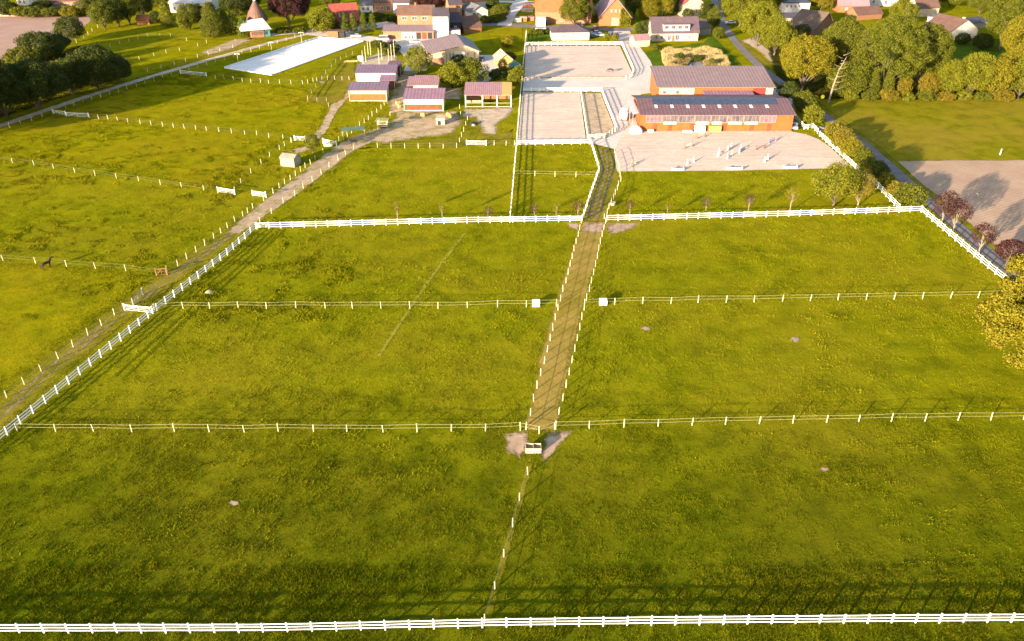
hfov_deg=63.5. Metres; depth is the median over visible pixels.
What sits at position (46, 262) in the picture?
horse
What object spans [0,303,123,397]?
wire fence
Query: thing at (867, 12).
outbuilding
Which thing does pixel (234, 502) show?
bare patch
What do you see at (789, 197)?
sapling
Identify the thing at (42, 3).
bush
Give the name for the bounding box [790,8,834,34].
house
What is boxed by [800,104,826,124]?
bush
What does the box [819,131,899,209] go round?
rail fence
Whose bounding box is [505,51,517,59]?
tree
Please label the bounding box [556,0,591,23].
tree
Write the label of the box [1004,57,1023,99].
tree
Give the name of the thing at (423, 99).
shed
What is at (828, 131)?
bush
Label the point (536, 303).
feed box
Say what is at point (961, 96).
bush
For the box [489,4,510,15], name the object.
bush
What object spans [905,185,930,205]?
bush
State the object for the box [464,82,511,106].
open shelter
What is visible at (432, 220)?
rail fence
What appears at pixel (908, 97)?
bush
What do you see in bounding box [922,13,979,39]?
house
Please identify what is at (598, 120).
turnout pen
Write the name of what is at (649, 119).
window
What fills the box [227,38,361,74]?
riding arena
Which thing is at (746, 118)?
window
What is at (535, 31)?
bush
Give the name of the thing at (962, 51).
lawn
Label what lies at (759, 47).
dry bank
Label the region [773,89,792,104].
yard
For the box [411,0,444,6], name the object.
tree
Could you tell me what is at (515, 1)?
road
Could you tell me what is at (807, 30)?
tree
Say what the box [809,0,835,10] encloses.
tree
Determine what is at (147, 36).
wire fence
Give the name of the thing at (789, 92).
bush
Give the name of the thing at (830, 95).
dead tree
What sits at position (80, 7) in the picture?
bush
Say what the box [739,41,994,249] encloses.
verge
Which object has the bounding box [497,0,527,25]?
road
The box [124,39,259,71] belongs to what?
pasture
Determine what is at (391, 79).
shed
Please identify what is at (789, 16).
garage
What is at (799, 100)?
bush
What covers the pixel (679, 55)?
bush
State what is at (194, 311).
wheel track
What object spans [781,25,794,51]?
tree
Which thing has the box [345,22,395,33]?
yard
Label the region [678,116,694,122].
window
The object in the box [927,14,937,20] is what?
annex
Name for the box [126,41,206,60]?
wire fence
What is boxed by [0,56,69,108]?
tree
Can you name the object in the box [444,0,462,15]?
house
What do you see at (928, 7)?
house
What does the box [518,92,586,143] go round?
riding arena
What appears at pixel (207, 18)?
tree
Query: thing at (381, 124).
hay rack
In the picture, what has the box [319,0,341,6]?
tree
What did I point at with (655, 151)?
jumping arena
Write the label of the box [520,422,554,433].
wire fence
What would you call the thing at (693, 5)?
house
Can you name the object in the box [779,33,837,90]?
tree
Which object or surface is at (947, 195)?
tree
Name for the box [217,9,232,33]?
tree
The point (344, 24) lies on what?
tree
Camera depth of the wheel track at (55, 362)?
135.54 m
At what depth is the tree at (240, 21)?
325.31 m
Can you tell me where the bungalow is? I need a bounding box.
[549,24,590,39]
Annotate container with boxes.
[513,17,520,21]
[520,16,526,21]
[521,8,532,11]
[528,16,533,20]
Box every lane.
[524,222,604,430]
[584,145,620,221]
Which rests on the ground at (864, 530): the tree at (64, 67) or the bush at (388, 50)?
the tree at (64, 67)
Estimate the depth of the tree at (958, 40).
314.19 m
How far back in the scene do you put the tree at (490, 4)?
371.14 m
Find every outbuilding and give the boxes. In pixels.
[382,25,434,38]
[845,5,883,19]
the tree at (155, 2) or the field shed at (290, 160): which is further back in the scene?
the tree at (155, 2)
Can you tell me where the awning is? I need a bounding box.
[508,60,520,66]
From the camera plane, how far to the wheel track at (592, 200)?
190.42 m
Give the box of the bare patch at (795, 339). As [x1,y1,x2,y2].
[791,337,798,341]
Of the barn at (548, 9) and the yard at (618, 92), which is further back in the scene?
the barn at (548, 9)
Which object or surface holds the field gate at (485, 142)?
on the ground at (864, 530)
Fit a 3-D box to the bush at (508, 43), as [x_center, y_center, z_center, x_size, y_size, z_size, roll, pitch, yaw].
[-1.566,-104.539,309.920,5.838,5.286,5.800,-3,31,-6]
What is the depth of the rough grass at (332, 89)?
267.35 m
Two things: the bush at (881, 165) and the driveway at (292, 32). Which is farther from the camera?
the driveway at (292, 32)
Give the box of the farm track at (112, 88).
[0,34,305,126]
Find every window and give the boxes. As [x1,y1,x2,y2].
[646,116,661,122]
[662,116,678,122]
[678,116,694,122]
[695,116,710,122]
[711,116,727,122]
[727,116,743,122]
[743,116,759,122]
[760,116,776,122]
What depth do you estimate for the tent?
224.46 m
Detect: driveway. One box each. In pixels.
[270,30,321,35]
[303,32,425,70]
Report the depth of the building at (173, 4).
368.95 m
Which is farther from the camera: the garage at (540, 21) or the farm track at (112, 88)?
the garage at (540, 21)
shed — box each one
[279,153,300,166]
[347,81,388,100]
[355,64,397,80]
[379,75,396,89]
[388,60,402,75]
[403,88,445,110]
[406,75,439,87]
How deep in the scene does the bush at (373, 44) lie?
306.72 m
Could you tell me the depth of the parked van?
320.88 m
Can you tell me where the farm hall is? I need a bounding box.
[421,33,480,64]
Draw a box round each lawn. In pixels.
[486,27,522,52]
[527,33,555,42]
[646,36,741,65]
[915,39,1005,70]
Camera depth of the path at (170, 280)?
137.96 m
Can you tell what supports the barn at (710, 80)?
on the ground at (864, 530)
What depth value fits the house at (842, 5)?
369.07 m
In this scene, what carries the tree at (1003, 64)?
on the ground at (864, 530)
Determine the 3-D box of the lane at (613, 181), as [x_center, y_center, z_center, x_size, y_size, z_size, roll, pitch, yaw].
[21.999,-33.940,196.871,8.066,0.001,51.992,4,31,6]
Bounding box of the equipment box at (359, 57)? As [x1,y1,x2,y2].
[358,55,363,60]
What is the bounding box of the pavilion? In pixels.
[237,0,270,37]
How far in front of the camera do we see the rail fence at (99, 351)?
133.40 m
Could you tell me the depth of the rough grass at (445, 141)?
217.95 m
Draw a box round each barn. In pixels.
[460,15,482,33]
[534,0,592,23]
[594,0,631,25]
[650,66,775,94]
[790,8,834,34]
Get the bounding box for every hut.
[135,14,152,23]
[493,48,513,66]
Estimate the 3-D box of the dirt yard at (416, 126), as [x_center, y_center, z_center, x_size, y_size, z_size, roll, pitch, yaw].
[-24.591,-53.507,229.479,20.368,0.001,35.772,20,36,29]
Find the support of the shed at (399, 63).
on the ground at (864, 530)
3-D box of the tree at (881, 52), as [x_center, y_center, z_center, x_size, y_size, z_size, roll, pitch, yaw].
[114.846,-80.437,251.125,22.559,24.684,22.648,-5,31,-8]
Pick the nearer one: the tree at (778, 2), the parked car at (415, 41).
the parked car at (415, 41)
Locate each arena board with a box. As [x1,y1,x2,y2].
[224,37,317,66]
[224,67,270,74]
[272,42,361,74]
[318,37,362,41]
[524,77,628,77]
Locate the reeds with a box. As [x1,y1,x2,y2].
[661,46,730,65]
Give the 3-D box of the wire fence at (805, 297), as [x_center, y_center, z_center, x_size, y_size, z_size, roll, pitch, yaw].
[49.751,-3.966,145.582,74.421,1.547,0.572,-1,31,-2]
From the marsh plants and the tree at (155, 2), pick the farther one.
the tree at (155, 2)
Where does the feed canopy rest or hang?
on the ground at (864, 530)
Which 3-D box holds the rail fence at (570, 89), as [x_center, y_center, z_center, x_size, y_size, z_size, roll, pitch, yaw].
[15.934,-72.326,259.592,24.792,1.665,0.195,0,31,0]
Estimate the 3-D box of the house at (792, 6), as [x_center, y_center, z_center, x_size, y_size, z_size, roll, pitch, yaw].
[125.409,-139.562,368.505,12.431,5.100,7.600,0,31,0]
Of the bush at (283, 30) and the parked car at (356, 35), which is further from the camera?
the bush at (283, 30)
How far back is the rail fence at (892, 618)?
86.19 m
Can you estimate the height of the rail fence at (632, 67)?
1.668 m
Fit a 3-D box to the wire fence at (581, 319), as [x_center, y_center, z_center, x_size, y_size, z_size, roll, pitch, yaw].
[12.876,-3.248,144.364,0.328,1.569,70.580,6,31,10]
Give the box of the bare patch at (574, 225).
[567,223,578,229]
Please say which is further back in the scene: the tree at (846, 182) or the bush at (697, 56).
the bush at (697, 56)
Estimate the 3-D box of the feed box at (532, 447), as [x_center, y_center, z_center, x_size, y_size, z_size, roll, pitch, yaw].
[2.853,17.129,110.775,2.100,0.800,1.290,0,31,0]
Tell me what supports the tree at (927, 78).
on the ground at (864, 530)
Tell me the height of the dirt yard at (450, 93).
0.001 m
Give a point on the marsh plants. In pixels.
(684, 62)
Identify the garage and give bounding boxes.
[535,17,545,25]
[629,34,650,46]
[782,12,797,21]
[965,16,989,28]
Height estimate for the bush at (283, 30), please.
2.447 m
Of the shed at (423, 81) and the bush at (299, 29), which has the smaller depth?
the shed at (423, 81)
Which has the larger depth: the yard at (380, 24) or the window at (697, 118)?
the yard at (380, 24)
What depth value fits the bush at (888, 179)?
190.34 m
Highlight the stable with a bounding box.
[627,95,795,131]
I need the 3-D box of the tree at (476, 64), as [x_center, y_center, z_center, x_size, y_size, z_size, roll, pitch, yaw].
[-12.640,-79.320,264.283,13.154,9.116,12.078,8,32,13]
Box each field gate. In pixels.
[65,112,88,116]
[123,303,153,313]
[131,287,143,304]
[154,267,167,275]
[180,70,206,75]
[216,186,235,194]
[251,190,266,197]
[466,140,486,144]
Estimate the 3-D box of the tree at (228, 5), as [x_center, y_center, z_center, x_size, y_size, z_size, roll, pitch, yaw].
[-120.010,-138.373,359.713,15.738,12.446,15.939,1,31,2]
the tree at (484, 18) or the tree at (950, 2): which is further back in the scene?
the tree at (950, 2)
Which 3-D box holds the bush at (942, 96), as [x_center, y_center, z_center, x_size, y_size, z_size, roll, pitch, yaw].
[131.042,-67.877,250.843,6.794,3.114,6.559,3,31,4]
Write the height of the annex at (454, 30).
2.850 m
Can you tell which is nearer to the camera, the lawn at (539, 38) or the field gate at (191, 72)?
the field gate at (191, 72)
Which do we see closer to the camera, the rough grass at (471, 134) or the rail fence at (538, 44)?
the rough grass at (471, 134)
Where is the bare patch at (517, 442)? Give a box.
[505,432,528,456]
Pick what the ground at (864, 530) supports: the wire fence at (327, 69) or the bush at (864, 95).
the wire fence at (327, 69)
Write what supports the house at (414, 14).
on the ground at (864, 530)
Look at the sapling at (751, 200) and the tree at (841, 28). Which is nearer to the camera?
the sapling at (751, 200)
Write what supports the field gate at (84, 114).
on the ground at (864, 530)
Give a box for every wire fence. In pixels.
[0,156,217,191]
[0,255,152,271]
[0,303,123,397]
[14,422,519,431]
[64,29,312,107]
[89,114,290,139]
[110,33,186,46]
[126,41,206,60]
[147,44,232,70]
[153,299,556,309]
[166,188,273,271]
[215,75,313,83]
[234,139,291,188]
[259,144,353,220]
[272,136,338,190]
[307,51,352,96]
[377,143,450,147]
[456,104,467,147]
[484,467,527,623]
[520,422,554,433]
[526,217,581,429]
[555,412,1023,429]
[556,219,605,424]
[584,290,1001,304]
[604,148,620,218]
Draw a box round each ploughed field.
[0,16,90,59]
[898,160,1023,256]
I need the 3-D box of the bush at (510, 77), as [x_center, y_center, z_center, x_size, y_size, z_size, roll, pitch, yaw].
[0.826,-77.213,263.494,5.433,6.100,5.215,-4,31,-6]
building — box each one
[48,0,80,7]
[168,0,219,11]
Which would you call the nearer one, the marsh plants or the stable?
the stable
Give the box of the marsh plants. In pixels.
[664,57,722,65]
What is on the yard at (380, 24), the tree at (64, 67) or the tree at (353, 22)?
the tree at (353, 22)
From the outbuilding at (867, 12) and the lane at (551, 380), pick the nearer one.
the lane at (551, 380)
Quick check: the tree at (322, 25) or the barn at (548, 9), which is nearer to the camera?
the tree at (322, 25)
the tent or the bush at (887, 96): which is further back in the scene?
the bush at (887, 96)
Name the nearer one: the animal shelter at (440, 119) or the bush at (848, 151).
the bush at (848, 151)
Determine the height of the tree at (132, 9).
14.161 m
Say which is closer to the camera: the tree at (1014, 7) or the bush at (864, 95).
the bush at (864, 95)
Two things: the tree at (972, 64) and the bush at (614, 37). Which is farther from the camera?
the bush at (614, 37)
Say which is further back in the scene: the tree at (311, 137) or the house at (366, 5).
the house at (366, 5)
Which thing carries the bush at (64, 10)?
on the ground at (864, 530)
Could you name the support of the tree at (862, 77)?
on the ground at (864, 530)
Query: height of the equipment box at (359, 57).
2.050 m
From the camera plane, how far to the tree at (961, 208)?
167.42 m
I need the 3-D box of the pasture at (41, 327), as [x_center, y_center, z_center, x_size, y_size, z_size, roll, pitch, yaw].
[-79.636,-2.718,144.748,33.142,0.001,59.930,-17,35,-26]
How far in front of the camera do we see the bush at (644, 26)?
326.84 m
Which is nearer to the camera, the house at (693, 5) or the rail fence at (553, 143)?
the rail fence at (553, 143)
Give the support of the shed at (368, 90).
on the ground at (864, 530)
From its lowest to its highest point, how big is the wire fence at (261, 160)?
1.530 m
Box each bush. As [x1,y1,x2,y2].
[0,0,21,15]
[7,6,25,16]
[21,6,44,17]
[29,0,52,8]
[40,6,60,16]
[58,5,79,17]
[70,0,91,15]
[368,39,387,49]
[380,47,396,55]
[451,54,464,62]
[488,14,506,22]
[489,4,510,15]
[489,68,510,79]
[497,58,506,68]
[500,35,514,47]
[507,69,522,86]
[529,28,546,34]
[603,33,610,40]
[609,34,618,42]
[635,20,648,33]
[674,52,684,59]
[692,54,703,61]
[698,2,710,20]
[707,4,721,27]
[712,27,724,38]
[776,81,799,99]
[792,88,817,111]
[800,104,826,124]
[824,120,847,140]
[830,127,857,146]
[839,137,864,159]
[843,88,859,100]
[852,146,875,163]
[858,163,873,175]
[860,91,879,100]
[868,160,891,177]
[877,171,895,186]
[879,88,900,100]
[885,180,902,196]
[892,182,917,203]
[899,91,915,101]
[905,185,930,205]
[916,88,937,100]
[934,91,956,101]
[955,89,972,100]
[972,91,992,100]
[989,88,1015,101]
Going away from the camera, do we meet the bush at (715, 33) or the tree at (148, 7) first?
the bush at (715, 33)
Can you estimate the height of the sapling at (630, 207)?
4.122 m
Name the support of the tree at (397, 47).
on the ground at (864, 530)
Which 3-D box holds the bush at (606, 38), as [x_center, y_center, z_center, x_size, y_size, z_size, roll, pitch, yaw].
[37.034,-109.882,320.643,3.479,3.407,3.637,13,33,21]
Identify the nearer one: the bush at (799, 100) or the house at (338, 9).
the bush at (799, 100)
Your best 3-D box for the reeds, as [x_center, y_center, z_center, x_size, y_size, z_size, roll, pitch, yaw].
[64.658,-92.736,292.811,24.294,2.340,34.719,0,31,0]
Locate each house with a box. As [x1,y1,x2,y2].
[16,0,34,4]
[328,2,359,27]
[359,0,373,11]
[372,0,392,11]
[392,0,410,12]
[396,2,434,24]
[432,7,449,37]
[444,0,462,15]
[462,0,487,7]
[462,1,488,16]
[647,16,699,40]
[674,0,703,15]
[778,0,810,11]
[831,0,869,11]
[869,0,896,5]
[908,0,940,16]
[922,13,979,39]
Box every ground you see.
[0,0,1023,640]
[202,38,253,54]
[362,53,396,63]
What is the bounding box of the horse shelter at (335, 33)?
[327,29,345,37]
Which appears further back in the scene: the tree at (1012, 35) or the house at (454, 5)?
the house at (454, 5)
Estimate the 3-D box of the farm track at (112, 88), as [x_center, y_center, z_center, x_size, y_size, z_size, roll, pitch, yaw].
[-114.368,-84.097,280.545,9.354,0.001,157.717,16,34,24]
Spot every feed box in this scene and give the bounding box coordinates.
[525,443,540,452]
[532,299,539,306]
[599,298,607,305]
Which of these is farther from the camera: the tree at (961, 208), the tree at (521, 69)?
the tree at (521, 69)
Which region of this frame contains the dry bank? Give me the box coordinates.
[742,38,772,61]
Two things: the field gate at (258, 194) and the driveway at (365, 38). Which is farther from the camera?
the driveway at (365, 38)
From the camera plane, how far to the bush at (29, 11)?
358.64 m
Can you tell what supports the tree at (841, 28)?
on the ground at (864, 530)
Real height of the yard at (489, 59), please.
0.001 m
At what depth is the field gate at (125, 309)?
142.34 m
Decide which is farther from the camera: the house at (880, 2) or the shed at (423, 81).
the house at (880, 2)
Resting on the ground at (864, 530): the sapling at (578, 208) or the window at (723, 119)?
the sapling at (578, 208)
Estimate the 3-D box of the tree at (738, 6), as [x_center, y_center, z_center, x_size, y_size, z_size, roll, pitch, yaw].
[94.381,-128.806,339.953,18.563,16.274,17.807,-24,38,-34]
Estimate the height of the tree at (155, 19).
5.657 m
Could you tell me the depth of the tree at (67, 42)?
304.35 m
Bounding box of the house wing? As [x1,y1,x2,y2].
[449,12,461,33]
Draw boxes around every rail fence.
[0,222,256,438]
[0,612,1023,633]
[256,215,581,228]
[509,37,525,222]
[517,139,589,144]
[523,87,600,91]
[526,41,621,45]
[580,88,587,138]
[582,138,599,220]
[587,88,615,137]
[606,205,922,220]
[622,42,633,78]
[794,116,818,133]
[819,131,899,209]
[921,206,1006,277]
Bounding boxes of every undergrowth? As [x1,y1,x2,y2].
[0,46,127,116]
[768,41,1023,98]
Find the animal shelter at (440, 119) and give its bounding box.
[435,115,445,124]
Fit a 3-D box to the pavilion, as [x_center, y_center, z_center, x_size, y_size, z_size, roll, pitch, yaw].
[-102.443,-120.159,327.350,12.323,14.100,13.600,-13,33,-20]
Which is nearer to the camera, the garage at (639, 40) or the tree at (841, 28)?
the tree at (841, 28)
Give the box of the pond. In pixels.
[688,61,703,65]
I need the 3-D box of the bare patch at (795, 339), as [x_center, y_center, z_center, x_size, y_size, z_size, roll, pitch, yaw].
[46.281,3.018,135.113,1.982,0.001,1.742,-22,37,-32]
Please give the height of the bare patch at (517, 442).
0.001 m
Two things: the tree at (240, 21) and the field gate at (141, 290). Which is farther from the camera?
the tree at (240, 21)
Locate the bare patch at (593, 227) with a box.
[582,223,603,232]
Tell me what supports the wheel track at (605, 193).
on the lane at (613, 181)
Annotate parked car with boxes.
[351,33,361,37]
[409,39,420,43]
[725,20,735,23]
[792,122,797,129]
[816,125,825,130]
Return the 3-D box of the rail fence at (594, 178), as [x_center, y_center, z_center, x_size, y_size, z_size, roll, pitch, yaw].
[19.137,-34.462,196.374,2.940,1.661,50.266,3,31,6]
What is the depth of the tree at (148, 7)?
352.60 m
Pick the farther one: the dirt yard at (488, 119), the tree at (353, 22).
the tree at (353, 22)
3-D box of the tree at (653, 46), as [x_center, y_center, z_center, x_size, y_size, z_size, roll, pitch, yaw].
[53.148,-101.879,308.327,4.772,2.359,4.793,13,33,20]
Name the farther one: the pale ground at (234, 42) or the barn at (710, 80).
the pale ground at (234, 42)
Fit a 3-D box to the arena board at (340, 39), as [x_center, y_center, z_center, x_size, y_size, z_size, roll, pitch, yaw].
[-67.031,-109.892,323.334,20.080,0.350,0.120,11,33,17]
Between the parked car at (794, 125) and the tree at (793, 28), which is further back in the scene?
the tree at (793, 28)
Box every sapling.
[394,201,399,218]
[439,203,444,221]
[482,204,493,215]
[529,201,538,217]
[553,204,560,217]
[572,199,584,217]
[625,200,633,213]
[665,202,670,212]
[701,196,711,214]
[745,194,758,212]
[786,185,799,211]
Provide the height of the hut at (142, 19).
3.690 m
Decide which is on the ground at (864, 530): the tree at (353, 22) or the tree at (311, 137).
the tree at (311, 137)
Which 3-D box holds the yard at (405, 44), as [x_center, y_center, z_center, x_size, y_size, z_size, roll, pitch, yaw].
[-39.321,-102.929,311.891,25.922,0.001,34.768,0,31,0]
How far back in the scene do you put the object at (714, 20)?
337.67 m
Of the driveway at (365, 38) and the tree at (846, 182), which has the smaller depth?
the tree at (846, 182)
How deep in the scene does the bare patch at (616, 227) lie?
172.93 m
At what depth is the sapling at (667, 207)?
176.26 m
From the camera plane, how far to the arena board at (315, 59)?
295.61 m
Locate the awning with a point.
(513, 63)
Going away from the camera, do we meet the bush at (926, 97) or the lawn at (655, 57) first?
the bush at (926, 97)
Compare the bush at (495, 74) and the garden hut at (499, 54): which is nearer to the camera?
the bush at (495, 74)
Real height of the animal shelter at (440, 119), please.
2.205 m
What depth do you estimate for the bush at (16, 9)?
358.77 m
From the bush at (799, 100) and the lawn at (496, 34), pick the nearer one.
the bush at (799, 100)
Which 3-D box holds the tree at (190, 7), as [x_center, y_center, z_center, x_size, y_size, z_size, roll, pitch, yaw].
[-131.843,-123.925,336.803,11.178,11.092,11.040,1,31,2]
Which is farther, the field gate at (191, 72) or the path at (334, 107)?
the field gate at (191, 72)
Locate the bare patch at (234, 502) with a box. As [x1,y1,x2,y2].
[229,500,238,504]
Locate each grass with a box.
[310,56,355,105]
[358,135,458,148]
[459,117,512,146]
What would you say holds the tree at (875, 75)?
on the ground at (864, 530)
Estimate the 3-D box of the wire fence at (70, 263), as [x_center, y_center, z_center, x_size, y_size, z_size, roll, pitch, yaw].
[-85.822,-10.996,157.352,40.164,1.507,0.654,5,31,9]
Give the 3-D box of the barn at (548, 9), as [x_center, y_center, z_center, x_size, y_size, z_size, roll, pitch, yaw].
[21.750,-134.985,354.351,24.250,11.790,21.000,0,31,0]
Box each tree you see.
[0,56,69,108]
[0,59,30,117]
[1,45,48,63]
[13,30,67,58]
[43,32,70,47]
[45,56,92,93]
[50,57,71,65]
[51,14,85,42]
[65,43,123,88]
[86,0,115,28]
[100,0,129,26]
[107,57,131,81]
[115,0,137,24]
[129,0,153,13]
[149,10,159,23]
[151,0,167,5]
[157,0,174,26]
[173,2,201,28]
[176,13,190,29]
[192,3,202,24]
[198,1,225,38]
[217,0,252,15]
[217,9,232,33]
[226,11,238,33]
[235,15,249,36]
[266,0,310,27]
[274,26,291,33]
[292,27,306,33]
[301,132,320,152]
[305,7,335,31]
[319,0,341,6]
[322,14,336,28]
[340,12,349,31]
[349,12,357,30]
[359,11,385,20]
[359,13,367,30]
[368,13,377,29]
[379,14,396,21]
[388,43,400,49]
[402,45,432,74]
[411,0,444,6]
[437,60,469,86]
[453,56,489,84]
[479,15,490,22]
[485,0,499,8]
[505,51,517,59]
[513,65,524,76]
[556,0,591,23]
[624,0,641,17]
[638,0,660,19]
[648,43,660,49]
[655,0,675,16]
[667,0,678,14]
[681,8,694,15]
[721,0,762,26]
[738,0,786,45]
[759,14,797,54]
[763,0,786,5]
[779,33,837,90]
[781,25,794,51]
[794,24,810,40]
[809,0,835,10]
[809,160,864,206]
[818,26,851,55]
[825,14,872,79]
[826,60,871,96]
[827,53,848,103]
[848,170,879,205]
[852,13,933,86]
[864,67,881,96]
[880,70,895,94]
[888,0,920,20]
[896,76,913,96]
[897,19,955,88]
[917,71,940,95]
[932,190,959,225]
[935,58,968,95]
[938,0,966,6]
[943,197,973,233]
[955,33,971,43]
[956,50,996,96]
[967,0,996,13]
[970,221,1000,256]
[970,252,1023,368]
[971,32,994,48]
[975,56,1020,99]
[984,0,1023,49]
[994,238,1023,268]
[997,46,1023,90]
[999,15,1023,54]
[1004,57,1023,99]
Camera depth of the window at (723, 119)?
225.19 m
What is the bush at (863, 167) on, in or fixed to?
on the ground at (864, 530)
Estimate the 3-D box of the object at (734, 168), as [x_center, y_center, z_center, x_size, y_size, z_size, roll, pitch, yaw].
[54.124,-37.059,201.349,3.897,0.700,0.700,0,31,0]
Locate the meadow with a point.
(911, 130)
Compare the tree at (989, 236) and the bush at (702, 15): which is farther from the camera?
the bush at (702, 15)
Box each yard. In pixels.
[292,147,309,152]
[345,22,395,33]
[360,111,461,142]
[382,39,429,56]
[389,73,462,112]
[461,108,511,133]
[475,55,499,81]
[523,31,651,148]
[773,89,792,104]
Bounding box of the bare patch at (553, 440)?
[541,431,571,458]
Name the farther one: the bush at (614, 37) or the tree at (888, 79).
the bush at (614, 37)
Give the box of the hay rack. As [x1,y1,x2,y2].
[376,118,388,128]
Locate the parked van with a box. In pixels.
[376,35,388,40]
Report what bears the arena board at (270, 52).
on the riding arena at (287, 58)
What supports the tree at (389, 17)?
on the ground at (864, 530)
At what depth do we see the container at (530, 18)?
354.03 m
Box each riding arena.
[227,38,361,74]
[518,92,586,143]
[524,46,630,76]
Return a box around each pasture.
[0,71,325,186]
[0,263,144,387]
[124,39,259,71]
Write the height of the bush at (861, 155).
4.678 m
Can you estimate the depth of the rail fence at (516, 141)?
216.51 m
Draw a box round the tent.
[629,125,642,133]
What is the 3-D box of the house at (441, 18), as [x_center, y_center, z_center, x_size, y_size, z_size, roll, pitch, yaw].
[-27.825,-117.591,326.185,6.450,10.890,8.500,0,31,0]
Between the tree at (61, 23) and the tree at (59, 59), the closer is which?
the tree at (59, 59)
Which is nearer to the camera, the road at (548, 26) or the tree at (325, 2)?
the road at (548, 26)
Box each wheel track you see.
[0,233,228,410]
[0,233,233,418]
[113,229,279,376]
[124,229,284,376]
[377,233,465,355]
[585,149,603,218]
[590,149,608,218]
[595,149,613,218]
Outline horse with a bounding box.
[40,256,53,269]
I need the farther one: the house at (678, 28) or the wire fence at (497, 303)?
the house at (678, 28)
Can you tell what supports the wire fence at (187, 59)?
on the ground at (864, 530)
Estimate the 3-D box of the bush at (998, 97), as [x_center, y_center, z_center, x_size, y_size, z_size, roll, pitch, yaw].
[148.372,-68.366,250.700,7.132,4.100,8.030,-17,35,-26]
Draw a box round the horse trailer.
[619,108,628,120]
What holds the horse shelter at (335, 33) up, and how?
on the ground at (864, 530)
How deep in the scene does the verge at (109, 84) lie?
272.66 m
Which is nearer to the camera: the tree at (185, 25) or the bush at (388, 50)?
the bush at (388, 50)
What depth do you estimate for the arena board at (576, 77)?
274.38 m
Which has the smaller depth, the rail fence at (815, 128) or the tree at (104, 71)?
the rail fence at (815, 128)
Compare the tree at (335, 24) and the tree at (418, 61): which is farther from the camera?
the tree at (335, 24)
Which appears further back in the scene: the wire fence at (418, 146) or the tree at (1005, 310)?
the wire fence at (418, 146)
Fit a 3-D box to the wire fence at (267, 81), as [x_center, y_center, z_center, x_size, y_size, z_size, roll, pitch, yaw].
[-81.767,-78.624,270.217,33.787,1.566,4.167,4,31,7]
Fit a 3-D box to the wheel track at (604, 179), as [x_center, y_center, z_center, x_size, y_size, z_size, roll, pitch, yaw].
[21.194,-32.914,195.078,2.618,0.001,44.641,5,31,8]
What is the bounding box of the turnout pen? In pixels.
[582,93,613,137]
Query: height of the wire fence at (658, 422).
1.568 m
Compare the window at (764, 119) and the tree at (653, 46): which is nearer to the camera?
the window at (764, 119)
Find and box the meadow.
[817,100,1023,163]
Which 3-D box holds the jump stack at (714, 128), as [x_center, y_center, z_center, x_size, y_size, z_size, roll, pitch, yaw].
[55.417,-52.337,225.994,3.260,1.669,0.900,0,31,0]
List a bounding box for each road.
[397,19,723,30]
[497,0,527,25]
[499,0,533,2]
[711,0,1020,277]
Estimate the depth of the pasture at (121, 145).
228.77 m
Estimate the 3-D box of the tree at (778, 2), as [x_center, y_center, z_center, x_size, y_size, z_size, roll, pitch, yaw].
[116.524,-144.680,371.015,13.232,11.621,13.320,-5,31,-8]
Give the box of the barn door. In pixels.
[611,18,618,25]
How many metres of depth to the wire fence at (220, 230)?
169.74 m
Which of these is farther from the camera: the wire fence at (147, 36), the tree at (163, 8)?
the tree at (163, 8)
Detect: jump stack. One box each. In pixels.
[694,125,705,131]
[709,125,721,131]
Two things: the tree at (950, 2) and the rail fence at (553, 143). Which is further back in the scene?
the tree at (950, 2)
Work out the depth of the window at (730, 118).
225.14 m
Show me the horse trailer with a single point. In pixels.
(624, 112)
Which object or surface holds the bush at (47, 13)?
on the ground at (864, 530)
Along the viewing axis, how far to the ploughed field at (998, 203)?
192.06 m
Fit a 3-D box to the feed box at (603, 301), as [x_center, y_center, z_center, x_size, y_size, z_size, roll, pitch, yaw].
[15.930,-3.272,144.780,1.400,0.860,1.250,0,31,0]
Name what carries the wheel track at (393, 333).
on the ground at (864, 530)
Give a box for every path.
[0,214,268,432]
[229,71,417,233]
[307,91,348,139]
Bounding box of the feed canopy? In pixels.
[340,126,364,139]
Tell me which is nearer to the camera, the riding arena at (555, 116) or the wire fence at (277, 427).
the wire fence at (277, 427)
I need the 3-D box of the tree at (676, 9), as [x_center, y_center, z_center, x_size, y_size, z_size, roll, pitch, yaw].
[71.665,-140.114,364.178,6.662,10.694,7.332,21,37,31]
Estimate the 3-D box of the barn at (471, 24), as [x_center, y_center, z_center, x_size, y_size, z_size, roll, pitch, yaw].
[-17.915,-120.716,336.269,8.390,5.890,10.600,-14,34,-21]
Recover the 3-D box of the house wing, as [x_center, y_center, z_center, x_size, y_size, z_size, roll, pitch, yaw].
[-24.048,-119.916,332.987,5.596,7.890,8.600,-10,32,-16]
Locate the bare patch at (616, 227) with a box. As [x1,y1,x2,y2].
[606,222,635,233]
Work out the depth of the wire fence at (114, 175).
196.43 m
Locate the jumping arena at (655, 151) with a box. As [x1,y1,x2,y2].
[614,131,848,170]
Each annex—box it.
[449,28,459,34]
[698,21,711,35]
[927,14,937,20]
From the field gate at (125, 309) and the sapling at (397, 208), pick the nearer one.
the field gate at (125, 309)
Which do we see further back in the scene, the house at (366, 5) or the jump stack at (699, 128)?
the house at (366, 5)
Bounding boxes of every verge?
[0,40,268,121]
[483,462,532,621]
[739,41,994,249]
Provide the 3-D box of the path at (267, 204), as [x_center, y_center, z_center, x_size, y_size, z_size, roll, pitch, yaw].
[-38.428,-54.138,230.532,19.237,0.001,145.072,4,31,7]

